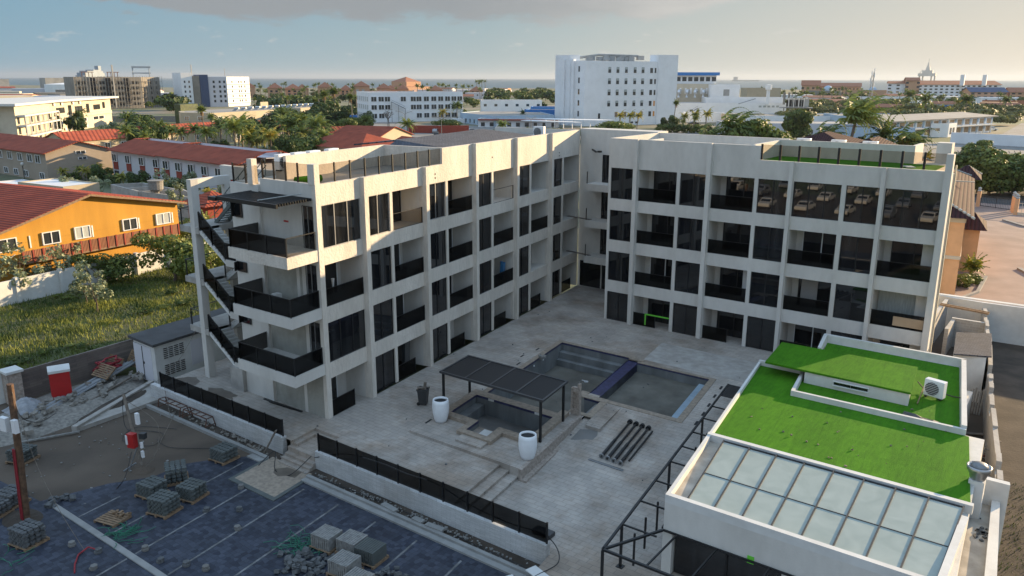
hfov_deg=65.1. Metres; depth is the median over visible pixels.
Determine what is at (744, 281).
wrapped door
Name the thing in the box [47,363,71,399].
portable toilet
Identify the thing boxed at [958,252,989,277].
fan palm
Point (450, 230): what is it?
sliding door
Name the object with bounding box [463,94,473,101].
town house
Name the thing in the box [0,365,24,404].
gate pillar
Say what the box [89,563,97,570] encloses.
loose paver
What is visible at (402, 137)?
bungalow
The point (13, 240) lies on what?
window
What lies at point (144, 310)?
shrub
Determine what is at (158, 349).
utility shed
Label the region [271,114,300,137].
coconut palm
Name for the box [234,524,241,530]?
loose paver
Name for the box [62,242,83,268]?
tree
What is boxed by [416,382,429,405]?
wheeled bin
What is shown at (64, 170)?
coconut palm
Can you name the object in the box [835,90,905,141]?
windblown palm
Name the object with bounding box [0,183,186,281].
orange house
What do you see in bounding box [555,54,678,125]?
hospital tower
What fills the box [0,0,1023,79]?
sky
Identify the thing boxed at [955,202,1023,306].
driveway
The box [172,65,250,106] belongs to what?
navy white block
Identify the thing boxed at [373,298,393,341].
window
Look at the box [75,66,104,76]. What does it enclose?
rooftop storey
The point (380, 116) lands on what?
window
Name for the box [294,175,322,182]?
turf roll
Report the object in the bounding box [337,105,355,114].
tree
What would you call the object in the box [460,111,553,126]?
clinic wing
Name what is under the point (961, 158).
broadleaf tree
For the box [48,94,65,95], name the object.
town house
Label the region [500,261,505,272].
blue sheet
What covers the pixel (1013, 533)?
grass
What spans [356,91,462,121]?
office block
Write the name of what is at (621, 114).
yellow palm
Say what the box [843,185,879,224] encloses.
window
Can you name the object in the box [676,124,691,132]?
shrub
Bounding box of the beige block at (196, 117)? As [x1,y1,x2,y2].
[179,106,310,123]
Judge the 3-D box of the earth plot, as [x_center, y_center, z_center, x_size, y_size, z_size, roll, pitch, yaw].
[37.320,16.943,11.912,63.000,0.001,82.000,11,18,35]
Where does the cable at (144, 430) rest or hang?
on the site earth at (88, 468)
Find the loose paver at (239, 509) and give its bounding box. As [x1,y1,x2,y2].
[236,506,242,512]
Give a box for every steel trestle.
[157,396,189,416]
[182,407,215,427]
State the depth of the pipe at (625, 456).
41.39 m
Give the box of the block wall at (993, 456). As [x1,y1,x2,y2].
[981,308,1002,479]
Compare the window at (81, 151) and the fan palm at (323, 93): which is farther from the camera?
the fan palm at (323, 93)
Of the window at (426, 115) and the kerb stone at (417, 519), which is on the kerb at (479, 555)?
the kerb stone at (417, 519)
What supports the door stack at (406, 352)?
attached to the apartment building at (768, 244)
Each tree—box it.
[0,242,43,286]
[20,265,33,275]
[34,243,72,274]
[54,113,62,130]
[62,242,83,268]
[63,116,84,130]
[68,270,95,302]
[71,110,86,130]
[71,260,113,311]
[89,164,106,180]
[125,113,148,126]
[125,124,155,140]
[126,170,150,182]
[129,117,153,126]
[144,101,154,106]
[149,125,168,138]
[152,168,172,186]
[153,95,171,105]
[160,97,186,110]
[165,181,183,209]
[166,95,187,101]
[167,178,184,188]
[210,139,229,144]
[247,115,276,141]
[258,97,276,102]
[261,146,279,149]
[268,98,285,105]
[268,107,298,135]
[274,133,298,150]
[277,138,298,152]
[287,97,304,105]
[290,94,300,98]
[292,136,311,150]
[295,136,327,151]
[304,95,312,101]
[304,111,324,119]
[308,108,332,125]
[309,103,335,122]
[312,100,340,111]
[330,107,350,125]
[334,118,343,125]
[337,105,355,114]
[338,118,357,125]
[339,94,347,101]
[356,115,373,125]
[381,112,392,122]
[431,119,461,125]
[466,98,476,102]
[483,95,493,99]
[484,92,495,96]
[497,92,509,98]
[512,90,526,96]
[517,94,533,99]
[532,93,540,99]
[534,89,545,94]
[543,91,554,96]
[544,94,552,100]
[588,121,635,128]
[660,117,667,124]
[667,115,679,125]
[727,118,782,137]
[771,130,794,139]
[775,111,788,114]
[777,108,818,115]
[781,108,813,137]
[797,101,837,111]
[815,108,840,112]
[818,101,836,105]
[821,98,838,105]
[836,98,867,105]
[881,99,912,104]
[890,102,941,110]
[890,107,949,114]
[940,105,975,110]
[943,110,963,112]
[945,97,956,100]
[950,102,1001,107]
[951,104,1000,110]
[954,145,995,168]
[965,148,1022,193]
[966,140,993,147]
[967,107,1021,123]
[994,107,1021,115]
[1001,104,1023,107]
[1002,152,1023,192]
[1004,106,1023,115]
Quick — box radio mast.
[869,68,875,97]
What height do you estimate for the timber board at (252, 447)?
0.050 m
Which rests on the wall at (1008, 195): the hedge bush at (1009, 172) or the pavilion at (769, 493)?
the hedge bush at (1009, 172)
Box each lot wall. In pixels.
[0,243,204,306]
[112,116,175,121]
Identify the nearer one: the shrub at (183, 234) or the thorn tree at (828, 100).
the shrub at (183, 234)
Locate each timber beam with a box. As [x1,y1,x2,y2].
[22,430,79,442]
[56,372,137,420]
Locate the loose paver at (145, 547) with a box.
[141,544,149,551]
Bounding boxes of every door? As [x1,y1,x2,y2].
[133,342,153,380]
[190,337,203,364]
[301,205,314,249]
[305,264,317,293]
[309,322,320,351]
[325,262,337,288]
[331,376,337,399]
[392,190,400,221]
[394,243,399,265]
[396,294,403,315]
[398,345,401,365]
[448,180,451,199]
[449,228,452,247]
[449,276,451,293]
[579,260,605,288]
[600,229,606,254]
[601,192,607,218]
[602,155,608,182]
[648,298,669,323]
[650,257,671,276]
[651,214,674,233]
[654,171,676,190]
[716,310,743,337]
[719,267,744,287]
[722,222,750,243]
[726,176,754,197]
[742,271,746,288]
[793,324,825,349]
[797,278,830,301]
[802,231,835,253]
[880,339,909,347]
[890,241,922,264]
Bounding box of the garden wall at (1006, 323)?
[937,293,1023,345]
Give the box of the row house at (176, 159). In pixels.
[106,138,286,193]
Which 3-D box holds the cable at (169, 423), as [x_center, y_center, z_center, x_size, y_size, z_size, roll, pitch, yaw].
[-19.343,7.185,45.074,0.961,1.241,8.862,-5,15,-18]
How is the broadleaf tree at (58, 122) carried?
on the ground at (162, 111)
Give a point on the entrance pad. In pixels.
(262, 476)
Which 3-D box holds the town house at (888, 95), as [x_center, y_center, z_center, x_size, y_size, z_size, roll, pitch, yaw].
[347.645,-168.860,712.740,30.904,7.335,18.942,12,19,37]
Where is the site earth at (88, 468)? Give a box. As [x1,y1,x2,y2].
[0,378,249,500]
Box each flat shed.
[0,179,29,183]
[18,178,99,191]
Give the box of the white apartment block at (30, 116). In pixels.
[0,96,118,136]
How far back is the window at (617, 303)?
62.84 m
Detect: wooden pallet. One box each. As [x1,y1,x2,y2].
[91,363,115,379]
[107,354,124,364]
[126,349,135,366]
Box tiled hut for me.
[953,332,991,402]
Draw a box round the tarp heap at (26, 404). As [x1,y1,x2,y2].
[2,397,41,414]
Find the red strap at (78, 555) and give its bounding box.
[74,546,94,573]
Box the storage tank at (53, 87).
[44,83,64,91]
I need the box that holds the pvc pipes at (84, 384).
[36,361,127,412]
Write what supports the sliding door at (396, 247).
in the apartment building at (768, 244)
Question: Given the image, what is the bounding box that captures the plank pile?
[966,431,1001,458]
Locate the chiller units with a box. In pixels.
[779,97,812,110]
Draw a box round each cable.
[12,393,84,550]
[17,410,55,422]
[122,426,172,445]
[127,401,159,460]
[144,331,195,384]
[153,387,174,459]
[157,439,209,448]
[258,451,311,475]
[312,475,527,568]
[314,457,559,575]
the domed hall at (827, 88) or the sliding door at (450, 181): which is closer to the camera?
the sliding door at (450, 181)
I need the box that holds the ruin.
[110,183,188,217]
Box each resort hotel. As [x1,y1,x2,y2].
[801,80,820,91]
[820,83,861,94]
[887,81,905,93]
[903,77,920,92]
[919,80,1001,95]
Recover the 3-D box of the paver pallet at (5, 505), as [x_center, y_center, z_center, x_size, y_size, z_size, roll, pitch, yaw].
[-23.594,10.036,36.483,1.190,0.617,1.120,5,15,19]
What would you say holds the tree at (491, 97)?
on the ground at (162, 111)
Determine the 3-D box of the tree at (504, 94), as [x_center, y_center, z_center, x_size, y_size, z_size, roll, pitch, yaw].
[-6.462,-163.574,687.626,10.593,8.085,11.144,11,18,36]
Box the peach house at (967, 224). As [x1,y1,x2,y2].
[922,156,986,294]
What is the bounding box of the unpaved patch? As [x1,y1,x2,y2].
[570,429,597,439]
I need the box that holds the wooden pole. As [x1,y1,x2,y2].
[0,383,30,520]
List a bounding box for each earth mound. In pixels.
[0,375,144,446]
[2,508,42,526]
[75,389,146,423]
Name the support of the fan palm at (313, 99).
on the ground at (162, 111)
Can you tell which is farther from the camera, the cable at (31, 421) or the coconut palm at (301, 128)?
the coconut palm at (301, 128)
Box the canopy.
[521,118,615,128]
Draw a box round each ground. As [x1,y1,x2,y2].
[0,85,1023,448]
[0,230,577,375]
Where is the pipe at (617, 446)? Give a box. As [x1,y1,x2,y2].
[605,421,638,460]
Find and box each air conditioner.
[274,153,289,170]
[290,151,305,154]
[305,150,319,152]
[324,148,338,150]
[533,126,544,134]
[797,138,811,140]
[831,139,846,141]
[863,141,878,143]
[923,377,947,400]
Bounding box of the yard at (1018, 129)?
[923,123,1023,160]
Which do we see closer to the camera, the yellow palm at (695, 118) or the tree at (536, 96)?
the yellow palm at (695, 118)
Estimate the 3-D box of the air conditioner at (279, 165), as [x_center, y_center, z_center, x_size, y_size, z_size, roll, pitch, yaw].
[-13.272,-7.283,46.434,0.435,0.950,0.960,8,16,27]
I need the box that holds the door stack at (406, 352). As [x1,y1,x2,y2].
[402,341,409,363]
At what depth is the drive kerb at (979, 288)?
76.50 m
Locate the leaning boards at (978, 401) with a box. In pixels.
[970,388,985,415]
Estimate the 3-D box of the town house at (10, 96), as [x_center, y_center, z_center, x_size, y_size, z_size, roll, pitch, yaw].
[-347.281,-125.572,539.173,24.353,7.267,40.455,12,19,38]
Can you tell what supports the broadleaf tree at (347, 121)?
on the ground at (162, 111)
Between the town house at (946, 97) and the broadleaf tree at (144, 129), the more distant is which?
the town house at (946, 97)
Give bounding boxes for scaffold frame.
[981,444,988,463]
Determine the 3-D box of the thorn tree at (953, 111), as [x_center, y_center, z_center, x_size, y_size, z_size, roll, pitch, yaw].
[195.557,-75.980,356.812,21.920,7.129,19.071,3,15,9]
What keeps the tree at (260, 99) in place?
on the ground at (162, 111)
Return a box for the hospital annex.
[675,99,785,118]
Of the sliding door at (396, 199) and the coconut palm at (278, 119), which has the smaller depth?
the sliding door at (396, 199)
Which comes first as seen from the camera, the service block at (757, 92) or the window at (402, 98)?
the window at (402, 98)
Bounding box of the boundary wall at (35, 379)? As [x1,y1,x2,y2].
[21,339,134,396]
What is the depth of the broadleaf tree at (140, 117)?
245.54 m
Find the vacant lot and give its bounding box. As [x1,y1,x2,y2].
[87,122,175,128]
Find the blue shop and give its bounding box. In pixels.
[531,106,554,108]
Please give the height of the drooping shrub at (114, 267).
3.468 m
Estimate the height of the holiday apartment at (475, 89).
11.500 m
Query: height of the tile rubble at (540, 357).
0.348 m
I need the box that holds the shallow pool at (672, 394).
[600,361,715,422]
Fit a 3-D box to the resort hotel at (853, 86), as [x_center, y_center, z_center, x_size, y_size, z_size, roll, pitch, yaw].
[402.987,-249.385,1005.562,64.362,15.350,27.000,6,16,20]
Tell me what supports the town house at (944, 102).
on the ground at (162, 111)
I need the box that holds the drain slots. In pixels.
[694,386,722,424]
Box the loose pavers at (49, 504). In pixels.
[44,493,75,508]
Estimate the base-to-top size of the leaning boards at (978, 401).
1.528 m
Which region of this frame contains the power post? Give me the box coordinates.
[122,394,146,471]
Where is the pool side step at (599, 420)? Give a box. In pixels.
[585,403,620,431]
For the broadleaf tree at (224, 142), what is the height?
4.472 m
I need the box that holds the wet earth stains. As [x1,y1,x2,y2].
[176,377,300,477]
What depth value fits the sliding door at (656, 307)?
62.41 m
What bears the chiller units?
on the flat hall at (775, 117)
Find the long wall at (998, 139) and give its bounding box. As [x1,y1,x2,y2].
[950,132,1023,146]
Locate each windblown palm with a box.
[698,123,725,134]
[716,107,768,135]
[814,120,847,134]
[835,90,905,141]
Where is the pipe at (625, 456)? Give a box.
[617,425,650,465]
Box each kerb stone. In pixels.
[411,515,424,523]
[424,522,445,531]
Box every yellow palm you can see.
[616,109,625,121]
[626,110,634,122]
[633,109,643,129]
[678,111,689,123]
[689,108,701,125]
[690,112,700,124]
[703,106,714,123]
[923,148,935,158]
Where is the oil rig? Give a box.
[918,59,936,80]
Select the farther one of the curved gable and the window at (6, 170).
the curved gable
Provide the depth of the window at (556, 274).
70.04 m
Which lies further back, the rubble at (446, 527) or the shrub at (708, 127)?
the shrub at (708, 127)
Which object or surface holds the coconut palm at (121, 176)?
on the ground at (162, 111)
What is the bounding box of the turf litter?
[750,399,1023,466]
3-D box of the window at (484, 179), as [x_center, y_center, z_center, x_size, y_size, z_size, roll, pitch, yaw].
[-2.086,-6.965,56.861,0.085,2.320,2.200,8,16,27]
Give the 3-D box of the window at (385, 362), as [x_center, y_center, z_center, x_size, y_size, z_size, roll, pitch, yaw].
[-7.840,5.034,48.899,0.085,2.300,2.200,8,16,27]
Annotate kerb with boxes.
[52,404,530,575]
[71,380,157,431]
[228,459,303,501]
[963,219,1023,298]
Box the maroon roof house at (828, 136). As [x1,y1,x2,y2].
[795,131,897,144]
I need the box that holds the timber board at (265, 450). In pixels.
[263,430,276,453]
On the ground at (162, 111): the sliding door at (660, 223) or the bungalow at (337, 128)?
the bungalow at (337, 128)
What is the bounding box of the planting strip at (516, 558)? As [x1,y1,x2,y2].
[151,402,539,568]
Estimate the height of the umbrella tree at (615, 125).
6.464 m
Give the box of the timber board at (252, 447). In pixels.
[246,444,259,451]
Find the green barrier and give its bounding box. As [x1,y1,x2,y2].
[644,313,668,324]
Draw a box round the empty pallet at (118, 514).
[93,509,131,527]
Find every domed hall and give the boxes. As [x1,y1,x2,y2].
[805,86,840,95]
[848,87,886,96]
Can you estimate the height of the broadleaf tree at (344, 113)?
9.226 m
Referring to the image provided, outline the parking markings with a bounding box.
[78,462,461,575]
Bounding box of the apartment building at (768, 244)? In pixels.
[180,127,957,418]
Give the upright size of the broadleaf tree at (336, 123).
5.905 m
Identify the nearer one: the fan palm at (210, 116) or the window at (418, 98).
the fan palm at (210, 116)
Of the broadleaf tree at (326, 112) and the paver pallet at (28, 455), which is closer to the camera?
the paver pallet at (28, 455)
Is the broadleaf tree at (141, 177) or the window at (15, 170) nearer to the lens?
the broadleaf tree at (141, 177)
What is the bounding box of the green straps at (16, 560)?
[0,544,35,574]
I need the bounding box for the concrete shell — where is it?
[63,65,162,108]
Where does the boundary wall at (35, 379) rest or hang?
on the grass lot ground at (127, 371)
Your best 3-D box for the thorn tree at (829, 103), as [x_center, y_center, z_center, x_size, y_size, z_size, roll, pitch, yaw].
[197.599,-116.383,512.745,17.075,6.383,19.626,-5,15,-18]
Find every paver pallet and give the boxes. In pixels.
[0,484,31,509]
[0,497,14,518]
[5,443,40,464]
[7,518,49,552]
[134,475,169,499]
[146,489,183,519]
[164,459,188,486]
[175,477,209,504]
[208,441,239,465]
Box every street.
[299,114,719,139]
[975,197,1023,205]
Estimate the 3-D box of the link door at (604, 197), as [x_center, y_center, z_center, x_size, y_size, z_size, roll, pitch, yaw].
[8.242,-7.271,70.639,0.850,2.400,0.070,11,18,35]
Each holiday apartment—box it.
[249,83,254,97]
[267,83,282,97]
[284,84,297,95]
[296,84,308,95]
[318,82,331,97]
[341,85,350,94]
[353,81,369,96]
[377,83,390,90]
[396,84,408,90]
[429,85,441,90]
[469,86,482,91]
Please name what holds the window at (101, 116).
in the white apartment block at (30, 116)
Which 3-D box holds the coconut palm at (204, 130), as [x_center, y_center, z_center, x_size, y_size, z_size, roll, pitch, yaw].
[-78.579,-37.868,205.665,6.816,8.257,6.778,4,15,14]
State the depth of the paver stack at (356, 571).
31.36 m
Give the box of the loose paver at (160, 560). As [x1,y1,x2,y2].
[156,556,163,563]
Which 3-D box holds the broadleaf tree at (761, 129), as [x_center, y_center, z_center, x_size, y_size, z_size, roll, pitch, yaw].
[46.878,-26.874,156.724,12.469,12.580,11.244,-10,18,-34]
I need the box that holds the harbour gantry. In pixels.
[131,66,150,76]
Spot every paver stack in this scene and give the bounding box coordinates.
[309,524,342,555]
[326,549,363,575]
[334,529,367,553]
[344,566,374,575]
[354,537,388,569]
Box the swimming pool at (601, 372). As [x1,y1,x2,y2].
[483,340,644,418]
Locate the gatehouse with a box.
[929,122,956,136]
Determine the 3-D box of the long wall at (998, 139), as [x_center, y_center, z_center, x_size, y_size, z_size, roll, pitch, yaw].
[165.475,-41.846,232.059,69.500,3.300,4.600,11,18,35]
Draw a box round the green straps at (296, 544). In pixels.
[263,525,320,554]
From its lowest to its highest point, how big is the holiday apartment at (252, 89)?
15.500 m
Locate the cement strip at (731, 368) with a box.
[643,343,756,381]
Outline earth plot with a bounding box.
[991,341,1023,575]
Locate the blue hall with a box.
[524,109,554,117]
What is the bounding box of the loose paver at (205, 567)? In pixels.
[202,564,209,571]
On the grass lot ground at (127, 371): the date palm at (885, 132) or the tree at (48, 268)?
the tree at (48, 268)
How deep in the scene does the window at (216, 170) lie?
132.72 m
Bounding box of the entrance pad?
[235,457,310,496]
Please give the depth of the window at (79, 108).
305.03 m
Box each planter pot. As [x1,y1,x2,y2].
[432,396,448,422]
[518,431,536,460]
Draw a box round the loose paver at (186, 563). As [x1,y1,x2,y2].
[182,559,190,567]
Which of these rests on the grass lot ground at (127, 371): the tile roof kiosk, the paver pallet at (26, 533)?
the tile roof kiosk
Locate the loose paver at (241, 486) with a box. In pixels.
[238,483,243,489]
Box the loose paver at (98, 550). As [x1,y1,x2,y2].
[94,547,101,554]
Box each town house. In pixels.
[0,86,14,90]
[0,91,21,92]
[0,93,32,93]
[0,94,40,95]
[0,95,33,97]
[11,88,44,92]
[33,92,64,94]
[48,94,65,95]
[440,87,455,90]
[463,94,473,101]
[465,92,484,98]
[802,95,847,99]
[812,99,843,106]
[875,104,902,112]
[883,94,922,96]
[932,96,959,100]
[932,101,957,104]
[974,97,1018,103]
[985,102,1019,105]
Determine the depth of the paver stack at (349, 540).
33.50 m
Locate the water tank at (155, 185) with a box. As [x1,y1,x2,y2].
[147,179,163,192]
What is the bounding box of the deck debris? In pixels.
[218,311,704,551]
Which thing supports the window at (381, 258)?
in the apartment building at (768, 244)
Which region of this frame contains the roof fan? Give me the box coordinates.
[967,461,992,519]
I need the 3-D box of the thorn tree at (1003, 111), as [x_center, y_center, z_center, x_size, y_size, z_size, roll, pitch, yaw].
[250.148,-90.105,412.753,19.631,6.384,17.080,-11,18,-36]
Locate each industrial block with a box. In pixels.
[0,79,9,85]
[39,78,63,87]
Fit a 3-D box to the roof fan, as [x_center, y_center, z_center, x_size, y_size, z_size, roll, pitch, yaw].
[18.744,8.182,32.424,0.920,2.480,0.920,11,18,35]
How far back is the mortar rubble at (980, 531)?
31.25 m
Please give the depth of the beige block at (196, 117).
331.57 m
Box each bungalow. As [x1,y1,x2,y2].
[44,129,127,147]
[136,122,215,141]
[215,121,291,141]
[307,126,343,132]
[313,132,392,150]
[332,125,413,139]
[397,136,413,138]
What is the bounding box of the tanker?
[732,77,759,80]
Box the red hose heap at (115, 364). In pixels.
[92,355,121,372]
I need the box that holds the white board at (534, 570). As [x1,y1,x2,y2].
[525,565,548,575]
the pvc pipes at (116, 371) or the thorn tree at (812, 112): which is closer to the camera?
the pvc pipes at (116, 371)
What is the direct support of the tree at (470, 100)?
on the ground at (162, 111)
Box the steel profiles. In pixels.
[263,398,302,411]
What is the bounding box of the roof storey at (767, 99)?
[701,85,790,104]
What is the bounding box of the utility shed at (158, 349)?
[127,308,233,383]
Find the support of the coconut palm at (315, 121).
on the ground at (162, 111)
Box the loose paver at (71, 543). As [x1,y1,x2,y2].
[68,540,75,547]
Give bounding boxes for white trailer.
[455,118,464,122]
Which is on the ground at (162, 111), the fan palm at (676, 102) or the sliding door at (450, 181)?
the fan palm at (676, 102)
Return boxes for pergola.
[439,355,567,442]
[600,384,793,575]
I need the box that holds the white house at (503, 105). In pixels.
[480,100,541,110]
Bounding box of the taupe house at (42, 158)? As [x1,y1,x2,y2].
[0,133,112,179]
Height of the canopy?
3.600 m
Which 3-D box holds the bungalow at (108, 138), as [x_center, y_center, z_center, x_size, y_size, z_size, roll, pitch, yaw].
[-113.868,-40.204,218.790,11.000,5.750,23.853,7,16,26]
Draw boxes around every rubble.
[0,371,144,434]
[26,415,168,503]
[127,389,321,476]
[241,439,532,566]
[538,354,545,359]
[973,518,987,541]
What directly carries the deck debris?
on the courtyard paving
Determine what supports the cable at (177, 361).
attached to the apartment building at (768, 244)
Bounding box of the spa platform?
[409,389,581,482]
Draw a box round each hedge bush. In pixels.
[957,163,985,192]
[977,163,1023,194]
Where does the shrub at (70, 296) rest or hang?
on the grass lot ground at (127, 371)
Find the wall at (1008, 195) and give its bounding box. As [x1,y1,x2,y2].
[975,190,1023,200]
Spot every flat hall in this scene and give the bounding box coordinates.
[683,112,729,121]
[716,120,852,133]
[721,113,764,119]
[733,113,830,120]
[823,113,889,120]
[835,125,914,138]
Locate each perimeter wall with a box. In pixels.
[150,372,287,454]
[315,433,549,564]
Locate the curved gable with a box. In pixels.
[260,102,267,107]
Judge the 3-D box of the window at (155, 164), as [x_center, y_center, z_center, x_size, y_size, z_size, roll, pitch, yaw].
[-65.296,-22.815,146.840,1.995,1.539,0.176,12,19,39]
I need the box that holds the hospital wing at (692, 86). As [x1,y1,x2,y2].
[676,72,719,101]
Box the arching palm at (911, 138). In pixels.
[895,122,938,156]
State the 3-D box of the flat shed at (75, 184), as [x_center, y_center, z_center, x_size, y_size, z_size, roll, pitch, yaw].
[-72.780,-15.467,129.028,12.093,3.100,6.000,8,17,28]
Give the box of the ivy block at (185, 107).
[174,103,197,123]
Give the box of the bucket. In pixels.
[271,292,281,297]
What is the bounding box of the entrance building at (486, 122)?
[478,118,558,127]
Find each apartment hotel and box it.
[960,87,1008,101]
[1006,87,1023,96]
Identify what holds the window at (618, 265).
in the apartment building at (768, 244)
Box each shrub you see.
[2,357,31,364]
[37,348,51,354]
[52,293,63,298]
[58,175,76,181]
[60,293,82,299]
[63,171,81,179]
[64,341,88,347]
[68,253,137,281]
[68,304,79,309]
[84,169,91,178]
[89,175,111,191]
[93,341,117,348]
[98,121,116,128]
[103,173,126,186]
[104,167,113,176]
[130,231,217,280]
[136,307,153,314]
[156,303,170,309]
[165,287,177,293]
[170,171,200,189]
[174,298,193,304]
[178,244,225,273]
[179,218,191,241]
[359,111,375,121]
[655,124,666,130]
[665,124,675,132]
[672,124,683,132]
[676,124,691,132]
[683,124,698,132]
[692,124,702,132]
[701,124,712,132]
[956,273,974,287]
[969,273,983,284]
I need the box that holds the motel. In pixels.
[856,112,998,136]
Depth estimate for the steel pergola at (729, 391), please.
31.16 m
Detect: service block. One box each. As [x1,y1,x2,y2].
[708,84,739,96]
[740,88,780,96]
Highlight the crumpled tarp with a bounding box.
[902,411,939,422]
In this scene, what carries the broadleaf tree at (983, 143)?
on the ground at (162, 111)
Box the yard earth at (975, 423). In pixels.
[931,329,984,461]
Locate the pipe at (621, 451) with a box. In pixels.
[611,423,644,463]
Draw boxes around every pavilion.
[661,333,1009,575]
[982,100,1023,104]
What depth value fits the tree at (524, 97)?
622.09 m
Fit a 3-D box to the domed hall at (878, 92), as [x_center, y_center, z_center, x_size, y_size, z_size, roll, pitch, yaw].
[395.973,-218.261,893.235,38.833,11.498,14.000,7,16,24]
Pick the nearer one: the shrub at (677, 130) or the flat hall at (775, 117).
the shrub at (677, 130)
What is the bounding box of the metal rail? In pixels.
[588,458,623,470]
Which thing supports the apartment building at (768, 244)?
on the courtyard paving
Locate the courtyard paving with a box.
[159,284,772,575]
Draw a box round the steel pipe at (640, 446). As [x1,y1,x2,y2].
[628,431,652,460]
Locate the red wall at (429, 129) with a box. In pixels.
[408,125,468,132]
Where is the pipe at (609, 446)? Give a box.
[599,419,632,458]
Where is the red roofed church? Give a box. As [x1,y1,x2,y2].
[391,77,428,89]
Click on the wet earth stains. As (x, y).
(222, 392)
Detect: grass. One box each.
[998,481,1023,575]
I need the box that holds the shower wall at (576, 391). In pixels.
[571,380,587,415]
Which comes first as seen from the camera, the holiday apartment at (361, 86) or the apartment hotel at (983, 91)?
the apartment hotel at (983, 91)
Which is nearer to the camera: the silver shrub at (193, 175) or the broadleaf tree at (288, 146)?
the silver shrub at (193, 175)
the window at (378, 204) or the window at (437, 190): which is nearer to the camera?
the window at (378, 204)
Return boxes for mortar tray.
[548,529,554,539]
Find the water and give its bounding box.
[0,78,1023,89]
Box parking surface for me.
[0,456,507,575]
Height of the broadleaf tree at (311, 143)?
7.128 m
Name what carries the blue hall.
on the ground at (162, 111)
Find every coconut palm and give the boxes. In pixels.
[56,167,70,176]
[72,164,85,180]
[77,165,90,180]
[111,122,139,141]
[114,171,125,183]
[116,109,138,124]
[135,129,154,139]
[136,119,152,126]
[148,118,168,127]
[161,124,178,139]
[163,123,178,139]
[171,125,189,140]
[184,122,206,141]
[193,124,219,142]
[200,187,217,192]
[203,114,230,142]
[205,126,222,140]
[214,116,251,145]
[221,111,260,146]
[224,118,251,145]
[234,129,259,148]
[236,124,262,146]
[247,119,259,129]
[249,134,265,147]
[252,122,273,146]
[252,125,285,148]
[266,104,293,135]
[269,112,289,136]
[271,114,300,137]
[282,115,304,133]
[286,123,311,136]
[291,110,314,128]
[297,112,337,135]
[310,126,332,136]
[397,117,418,134]
[438,107,450,118]
[450,100,465,118]
[493,118,509,126]
[898,88,918,99]
[900,96,912,105]
[913,91,938,107]
[954,92,978,110]
[1000,94,1014,106]
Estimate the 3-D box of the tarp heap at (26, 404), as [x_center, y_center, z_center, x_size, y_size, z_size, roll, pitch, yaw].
[-28.860,6.978,47.705,2.860,0.925,2.430,11,18,35]
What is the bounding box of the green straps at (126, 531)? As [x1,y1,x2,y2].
[97,517,154,547]
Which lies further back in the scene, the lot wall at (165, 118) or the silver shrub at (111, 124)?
the lot wall at (165, 118)
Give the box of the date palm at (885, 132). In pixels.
[867,112,911,144]
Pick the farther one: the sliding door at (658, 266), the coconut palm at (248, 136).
the coconut palm at (248, 136)
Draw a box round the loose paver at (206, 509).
[202,506,209,512]
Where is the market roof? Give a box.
[797,96,934,100]
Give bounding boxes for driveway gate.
[976,187,1019,214]
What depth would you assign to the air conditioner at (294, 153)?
47.23 m
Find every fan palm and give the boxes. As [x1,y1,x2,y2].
[189,209,217,221]
[194,103,206,142]
[206,112,214,139]
[310,96,317,103]
[319,89,328,102]
[327,85,340,102]
[346,92,355,116]
[673,99,680,115]
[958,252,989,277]
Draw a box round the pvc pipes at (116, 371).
[44,359,134,409]
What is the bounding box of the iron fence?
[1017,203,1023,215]
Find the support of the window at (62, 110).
in the white apartment block at (30, 116)
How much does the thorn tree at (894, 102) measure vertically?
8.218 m
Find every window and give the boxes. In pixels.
[0,237,17,252]
[3,166,8,172]
[7,151,12,158]
[13,168,18,174]
[16,152,22,160]
[24,170,28,176]
[26,154,32,161]
[34,155,40,163]
[39,172,44,178]
[41,230,60,244]
[56,107,64,113]
[68,105,71,114]
[73,225,91,239]
[75,106,82,110]
[75,150,85,153]
[92,115,104,119]
[93,104,99,109]
[111,153,117,161]
[121,217,137,230]
[124,155,130,163]
[138,157,143,165]
[152,159,158,167]
[155,212,170,224]
[162,160,168,169]
[174,162,180,171]
[187,164,193,172]
[200,166,207,175]
[214,168,219,175]
[230,202,242,217]
[234,261,246,272]
[239,315,251,324]
[321,198,360,248]
[328,309,365,361]
[369,193,389,235]
[371,97,376,101]
[371,105,376,109]
[371,246,391,289]
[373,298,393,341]
[375,349,394,391]
[378,97,383,101]
[379,113,384,118]
[400,96,405,101]
[410,96,415,100]
[416,96,421,100]
[416,104,421,108]
[424,113,429,117]
[429,182,444,219]
[431,96,436,100]
[431,104,436,108]
[431,230,445,268]
[432,277,446,315]
[433,323,447,361]
[451,96,456,100]
[479,172,490,206]
[479,217,490,250]
[479,260,490,293]
[480,302,490,335]
[519,205,528,236]
[519,245,528,276]
[519,284,527,314]
[520,165,528,195]
[552,269,559,296]
[553,196,560,224]
[553,233,559,260]
[554,158,561,186]
[607,291,627,321]
[608,251,629,282]
[609,210,630,241]
[611,168,632,199]
[672,303,696,335]
[674,261,699,293]
[677,217,702,251]
[679,173,705,206]
[723,89,729,95]
[745,316,775,351]
[749,271,779,307]
[752,226,783,261]
[756,179,787,215]
[791,181,841,220]
[831,331,861,339]
[833,284,867,321]
[838,235,873,273]
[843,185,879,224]
[882,188,941,230]
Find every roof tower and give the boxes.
[959,75,965,85]
[981,75,987,85]
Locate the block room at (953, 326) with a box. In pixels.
[932,299,989,354]
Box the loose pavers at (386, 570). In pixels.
[375,566,414,575]
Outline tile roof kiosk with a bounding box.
[179,191,222,218]
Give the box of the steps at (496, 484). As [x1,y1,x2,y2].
[278,426,520,502]
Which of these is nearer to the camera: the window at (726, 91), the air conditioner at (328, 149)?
the air conditioner at (328, 149)

